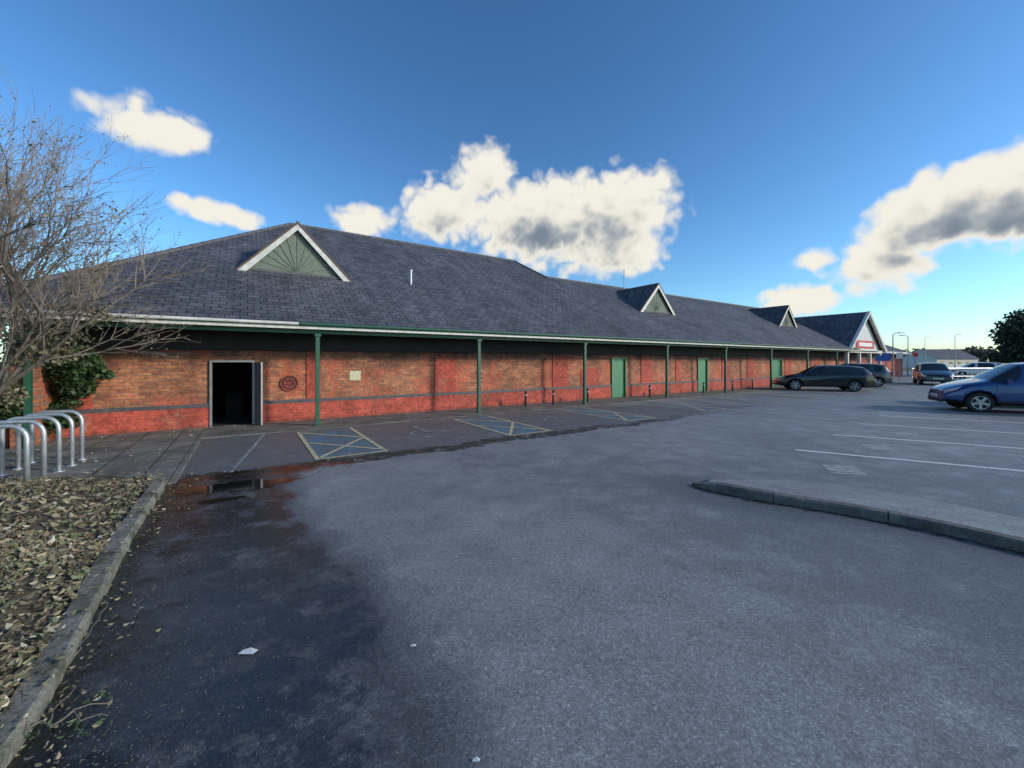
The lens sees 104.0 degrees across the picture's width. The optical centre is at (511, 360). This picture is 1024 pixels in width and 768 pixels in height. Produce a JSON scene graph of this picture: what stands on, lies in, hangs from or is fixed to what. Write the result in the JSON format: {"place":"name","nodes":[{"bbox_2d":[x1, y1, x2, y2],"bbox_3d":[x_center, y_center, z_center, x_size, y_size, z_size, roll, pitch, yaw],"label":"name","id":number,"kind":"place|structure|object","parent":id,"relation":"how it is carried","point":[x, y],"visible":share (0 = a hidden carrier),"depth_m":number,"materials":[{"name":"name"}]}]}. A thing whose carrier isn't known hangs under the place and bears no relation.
{"place":"outdoors","nodes":[
{"label":"outdoors","id":0,"kind":"place"},
{"bbox_2d":[0,428,202,479],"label":"pavement","id":1,"kind":"structure","parent":0,"point":[164,441],"depth_m":6.76,"materials":[{"name":"grey concrete"}]},
{"bbox_2d":[0,424,29,481],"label":"bicycle stand","id":2,"kind":"object","parent":1,"relation":"on","point":[24,433],"visible":0.76,"depth_m":4.94,"materials":[{"name":"metal"}]},
{"bbox_2d":[0,420,46,475],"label":"bicycle stand","id":3,"kind":"object","parent":1,"relation":"on","point":[42,428],"visible":0.77,"depth_m":5.31,"materials":[{"name":"metal"}]},
{"bbox_2d":[0,325,56,448],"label":"boundary brick wall","id":4,"kind":"structure","parent":1,"relation":"on","point":[42,395],"depth_m":7.47,"materials":[{"name":"brick"}]},
{"bbox_2d":[0,416,64,475],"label":"bicycle stand","id":5,"kind":"object","parent":1,"relation":"on","point":[56,422],"visible":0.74,"depth_m":5.65,"materials":[{"name":"metal"}]},
{"bbox_2d":[12,413,77,469],"bbox_3d":[-6.930,1.187,5.945,0.726,0.827,0.120,0,0,-18],"label":"bicycle stand","id":6,"kind":"object","parent":1,"relation":"on","point":[71,443],"visible":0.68,"depth_m":5.99,"materials":[{"name":"metal"}]},
{"bbox_2d":[29,410,86,462],"bbox_3d":[-7.168,1.187,6.307,0.726,0.827,0.120,0,0,-18],"label":"bicycle stand","id":7,"kind":"object","parent":1,"relation":"on","point":[32,435],"visible":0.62,"depth_m":6.30,"materials":[{"name":"metal"}]},
{"bbox_2d":[0,339,116,447],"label":"ivy plant","id":8,"kind":"object","parent":1,"relation":"on","point":[88,368],"visible":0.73,"depth_m":7.81,"materials":[{"name":"green plant"}]},
{"bbox_2d":[0,62,217,414],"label":"bare tree","id":9,"kind":"object","parent":1,"relation":"on","point":[41,350],"visible":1,"depth_m":5.68,"materials":[{"name":"brown plant"}]},
{"bbox_2d":[201,385,810,438],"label":"footway","id":10,"kind":"structure","parent":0,"point":[235,430],"depth_m":11.63,"materials":[{"name":"grey concrete"}]},
{"bbox_2d":[21,327,837,449],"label":"canopy posts","id":11,"kind":"object","parent":10,"relation":"on","point":[28,385],"visible":0.79,"depth_m":12.27,"materials":[{"name":"green metal"}]},
{"bbox_2d":[0,312,858,351],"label":"fascia","id":12,"kind":"structure","parent":11,"relation":"attached to","point":[347,330],"depth_m":10.54,"materials":[{"name":"green paint"}]},
{"bbox_2d":[58,348,856,437],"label":"walls","id":13,"kind":"structure","parent":10,"relation":"on","point":[140,392],"depth_m":11.54,"materials":[{"name":"brick"}]},
{"bbox_2d":[212,362,251,425],"bbox_3d":[-6.324,0.380,12.363,9.100,2.440,3.600,0,0,-34],"label":"interior","id":14,"kind":"object","parent":13,"relation":"attached to","point":[231,393],"visible":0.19,"depth_m":12.54,"materials":[{"name":"black"}]},
{"bbox_2d":[280,371,360,390],"bbox_3d":[-5.181,0.537,10.931,2.014,0.514,0.048,0,0,-34],"label":"round wall plaque and notice","id":15,"kind":"object","parent":13,"relation":"attached to","point":[288,382],"visible":1,"depth_m":10.53,"materials":[{"name":"metal"}]},
{"bbox_2d":[1,225,857,348],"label":"roof","id":16,"kind":"structure","parent":13,"relation":"on","point":[445,289],"depth_m":14.18,"materials":[{"name":"tile"}]},
{"bbox_2d":[236,221,351,281],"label":"dormer gable","id":17,"kind":"structure","parent":16,"relation":"on","point":[296,248],"depth_m":12.12,"materials":[{"name":"wood"}]},
{"bbox_2d":[1,222,756,307],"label":"ridge tiles","id":18,"kind":"object","parent":16,"relation":"attached to","point":[170,250],"visible":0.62,"depth_m":17.26,"materials":[{"name":"grey tile"}]},
{"bbox_2d":[1,308,859,349],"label":"gutter","id":19,"kind":"object","parent":16,"relation":"on","point":[284,322],"visible":0.91,"depth_m":10.36,"materials":[{"name":"white paint"}]},
{"bbox_2d":[409,269,624,288],"bbox_3d":[1.581,-4.135,19.409,14.619,2.930,0.118,0,0,-44],"label":"vent pipe and aerial","id":20,"kind":"object","parent":16,"relation":"attached to","point":[410,276],"visible":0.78,"depth_m":14.36,"materials":[{"name":"metal"}]},
{"bbox_2d":[617,283,675,314],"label":"dormer gable","id":21,"kind":"structure","parent":16,"relation":"on","point":[650,298],"depth_m":21.81,"materials":[{"name":"stone"}]},
{"bbox_2d":[748,305,797,327],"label":"dormer gable","id":22,"kind":"structure","parent":16,"relation":"on","point":[780,315],"depth_m":30.45,"materials":[{"name":"tile"}]},
{"bbox_2d":[1,317,878,357],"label":"canopy soffit","id":23,"kind":"structure","parent":13,"relation":"attached to","point":[227,340],"depth_m":11.46,"materials":[{"name":"black wood"}]},
{"bbox_2d":[64,347,819,409],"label":"painted piers","id":24,"kind":"structure","parent":13,"relation":"attached to","point":[444,372],"depth_m":15.43,"materials":[{"name":"brick"}]},
{"bbox_2d":[210,358,781,426],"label":"doors","id":25,"kind":"structure","parent":13,"relation":"attached to","point":[618,374],"depth_m":17.32,"materials":[{"name":"metal"}]},
{"bbox_2d":[524,391,526,406],"bbox_3d":[0.476,1.325,13.866,0.091,0.550,0.091,0,0,0],"label":"bollard","id":26,"kind":"object","parent":10,"relation":"on","point":[525,392],"visible":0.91,"depth_m":13.84,"materials":[{"name":"black plastic"}]},
{"bbox_2d":[552,390,554,404],"bbox_3d":[1.490,1.325,14.417,0.091,0.550,0.091,0,0,0],"label":"bollard","id":27,"kind":"object","parent":10,"relation":"on","point":[553,391],"visible":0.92,"depth_m":14.39,"materials":[{"name":"black plastic"}]},
{"bbox_2d":[0,0,1023,361],"label":"sky","id":28,"kind":"structure","parent":0,"point":[812,157],"materials":[{"name":"blue"}]},
{"bbox_2d":[6,404,1023,767],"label":"road surface","id":29,"kind":"object","parent":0,"point":[592,592],"visible":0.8,"depth_m":2.59,"materials":[{"name":"grey asphalt"}]},
{"bbox_2d":[0,478,150,711],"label":"planting bed base","id":30,"kind":"object","parent":29,"relation":"on","point":[63,611],"visible":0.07,"depth_m":2.49,"materials":[{"name":"soil"}]},
{"bbox_2d":[0,479,149,694],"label":"fallen leaves","id":31,"kind":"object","parent":30,"relation":"on","point":[20,608],"depth_m":3.52,"materials":[{"name":"brown plant"}]},
{"bbox_2d":[0,474,164,767],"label":"planting bed kerb","id":32,"kind":"structure","parent":29,"relation":"on","point":[12,740],"depth_m":2.26,"materials":[{"name":"concrete"}]},
{"bbox_2d":[0,476,169,742],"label":"fallen branch","id":33,"kind":"object","parent":29,"relation":"on","point":[49,723],"visible":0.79,"depth_m":1.82,"materials":[{"name":"brown wood"}]},
{"bbox_2d":[165,433,203,483],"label":"edging kerb","id":34,"kind":"structure","parent":29,"relation":"on","point":[180,468],"depth_m":6.22,"materials":[{"name":"concrete"}]},
{"bbox_2d":[172,478,299,503],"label":"puddle","id":35,"kind":"object","parent":29,"relation":"on","point":[245,485],"visible":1,"depth_m":5.05,"materials":[{"name":"black liquid"}]},
{"bbox_2d":[228,435,264,472],"bbox_3d":[-4.705,1.595,7.199,0.060,0.001,3.239,0,0,-25],"label":"worn line","id":36,"kind":"object","parent":29,"relation":"on","point":[237,464],"visible":1,"depth_m":6.75,"materials":[{"name":"white paint"}]},
{"bbox_2d":[238,648,257,653],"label":"paper litter","id":37,"kind":"object","parent":29,"relation":"on","point":[249,651],"visible":1,"depth_m":2.19,"materials":[{"name":"white paper"}]},
{"bbox_2d":[24,481,492,767],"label":"road grit","id":38,"kind":"object","parent":29,"relation":"on","point":[166,668],"visible":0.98,"depth_m":1.95,"materials":[{"name":"stone"}]},
{"bbox_2d":[0,397,744,767],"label":"leaf litter","id":39,"kind":"object","parent":29,"relation":"on","point":[32,549],"visible":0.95,"depth_m":3.08,"materials":[{"name":"brown plant"}]},
{"bbox_2d":[692,482,1023,552],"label":"car park kerb","id":40,"kind":"object","parent":29,"relation":"on","point":[1002,540],"visible":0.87,"depth_m":4.03,"materials":[{"name":"concrete"}]},
{"bbox_2d":[703,479,1023,537],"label":"kerb ramp surface","id":41,"kind":"object","parent":29,"relation":"on","point":[987,520],"visible":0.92,"depth_m":4.38,"materials":[{"name":"concrete"}]},
{"bbox_2d":[822,432,919,474],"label":"worn bay symbols","id":42,"kind":"object","parent":29,"relation":"on","point":[881,447],"visible":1,"depth_m":6.05,"materials":[{"name":"white paint"}]},
{"bbox_2d":[619,371,1023,428],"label":"car park surface","id":43,"kind":"object","parent":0,"point":[896,397],"depth_m":15.84,"materials":[{"name":"grey asphalt"}]},
{"bbox_2d":[297,382,917,459],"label":"accessible bay markings","id":44,"kind":"object","parent":43,"relation":"on","point":[323,444],"visible":0.85,"depth_m":9.46,"materials":[{"name":"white paint"}]},
{"bbox_2d":[772,365,875,391],"bbox_3d":[16.900,0.908,21.900,4.343,1.379,1.920,0,0,24],"label":"parked car","id":45,"kind":"object","parent":43,"relation":"on","point":[852,378],"visible":1,"depth_m":21.13,"materials":[{"name":"black metal"}]},
{"bbox_2d":[772,311,911,376],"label":"supermarket store","id":46,"kind":"structure","parent":43,"relation":"on","point":[860,331],"depth_m":32.15,"materials":[{"name":"paint"}]},
{"bbox_2d":[841,363,891,386],"bbox_3d":[21.600,0.869,25.600,3.835,1.457,1.841,0,0,29],"label":"parked car","id":47,"kind":"object","parent":43,"relation":"on","point":[882,372],"visible":0.32,"depth_m":24.36,"materials":[{"name":"black metal"}]},
{"bbox_2d":[875,355,881,363],"bbox_3d":[26.550,0.600,28.977,0.400,2.000,0.092,0,0,29],"label":"traffic sign","id":48,"kind":"object","parent":43,"relation":"on","point":[878,358],"visible":0.62,"depth_m":28.95,"materials":[{"name":"metal"}]},
{"bbox_2d":[882,353,890,366],"bbox_3d":[28.065,0.500,29.977,0.500,2.200,0.092,0,0,29],"label":"traffic sign","id":49,"kind":"object","parent":43,"relation":"on","point":[886,357],"visible":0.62,"depth_m":29.97,"materials":[{"name":"metal"}]},
{"bbox_2d":[892,332,904,378],"bbox_3d":[34.750,-0.490,36.000,1.080,4.180,0.200,0,0,0],"label":"street lamp","id":50,"kind":"object","parent":43,"relation":"on","point":[893,354],"visible":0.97,"depth_m":35.97,"materials":[{"name":"metal"}]},
{"bbox_2d":[896,352,902,379],"bbox_3d":[31.942,0.450,32.977,0.400,2.300,0.092,0,0,29],"label":"traffic sign","id":51,"kind":"object","parent":43,"relation":"on","point":[899,356],"visible":1,"depth_m":32.97,"materials":[{"name":"metal"}]},
{"bbox_2d":[898,335,908,374],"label":"street lamp","id":52,"kind":"object","parent":43,"relation":"on","point":[907,357],"visible":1,"depth_m":45.97,"materials":[{"name":"metal"}]},
{"bbox_2d":[795,400,1023,471],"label":"parking bay lines","id":53,"kind":"object","parent":43,"relation":"on","point":[929,441],"visible":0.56,"depth_m":7.55,"materials":[{"name":"white paint"}]},
{"bbox_2d":[913,363,954,384],"bbox_3d":[29.000,0.853,27.600,1.881,1.488,3.918,0,0,39],"label":"parked car","id":54,"kind":"object","parent":43,"relation":"on","point":[942,373],"visible":0.98,"depth_m":26.75,"materials":[{"name":"blue metal"}]},
{"bbox_2d":[912,368,990,379],"bbox_3d":[43.988,1.097,35.396,22.542,1.007,0.056,0,0,-12],"label":"pedestrian railing","id":55,"kind":"object","parent":43,"relation":"on","point":[962,371],"visible":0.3,"depth_m":34.18,"materials":[{"name":"metal"}]},
{"bbox_2d":[927,362,1023,412],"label":"parked car","id":56,"kind":"object","parent":43,"relation":"on","point":[991,388],"visible":1,"depth_m":12.39,"materials":[{"name":"blue metal"}]},
{"bbox_2d":[950,362,1004,377],"bbox_3d":[43.000,0.853,37.000,3.918,1.488,1.881,0,0,31],"label":"parked car","id":57,"kind":"object","parent":43,"relation":"on","point":[983,366],"visible":0.41,"depth_m":36.59,"materials":[{"name":"white metal"}]},
{"bbox_2d":[978,309,1023,363],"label":"evergreen trees","id":58,"kind":"object","parent":43,"relation":"on","point":[1009,334],"visible":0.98,"depth_m":40.35,"materials":[{"name":"green plant"}]},
{"label":"ground","id":59,"kind":"structure","parent":0,"visible":0},
{"bbox_2d":[903,349,979,367],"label":"distant building","id":60,"kind":"structure","parent":59,"relation":"on","point":[947,357],"depth_m":89.71,"materials":[{"name":"stone"}]},
{"bbox_2d":[903,345,998,361],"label":"distant treeline","id":61,"kind":"object","parent":59,"relation":"on","point":[975,351],"visible":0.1,"depth_m":96.18,"materials":[{"name":"green plant"}]}
]}

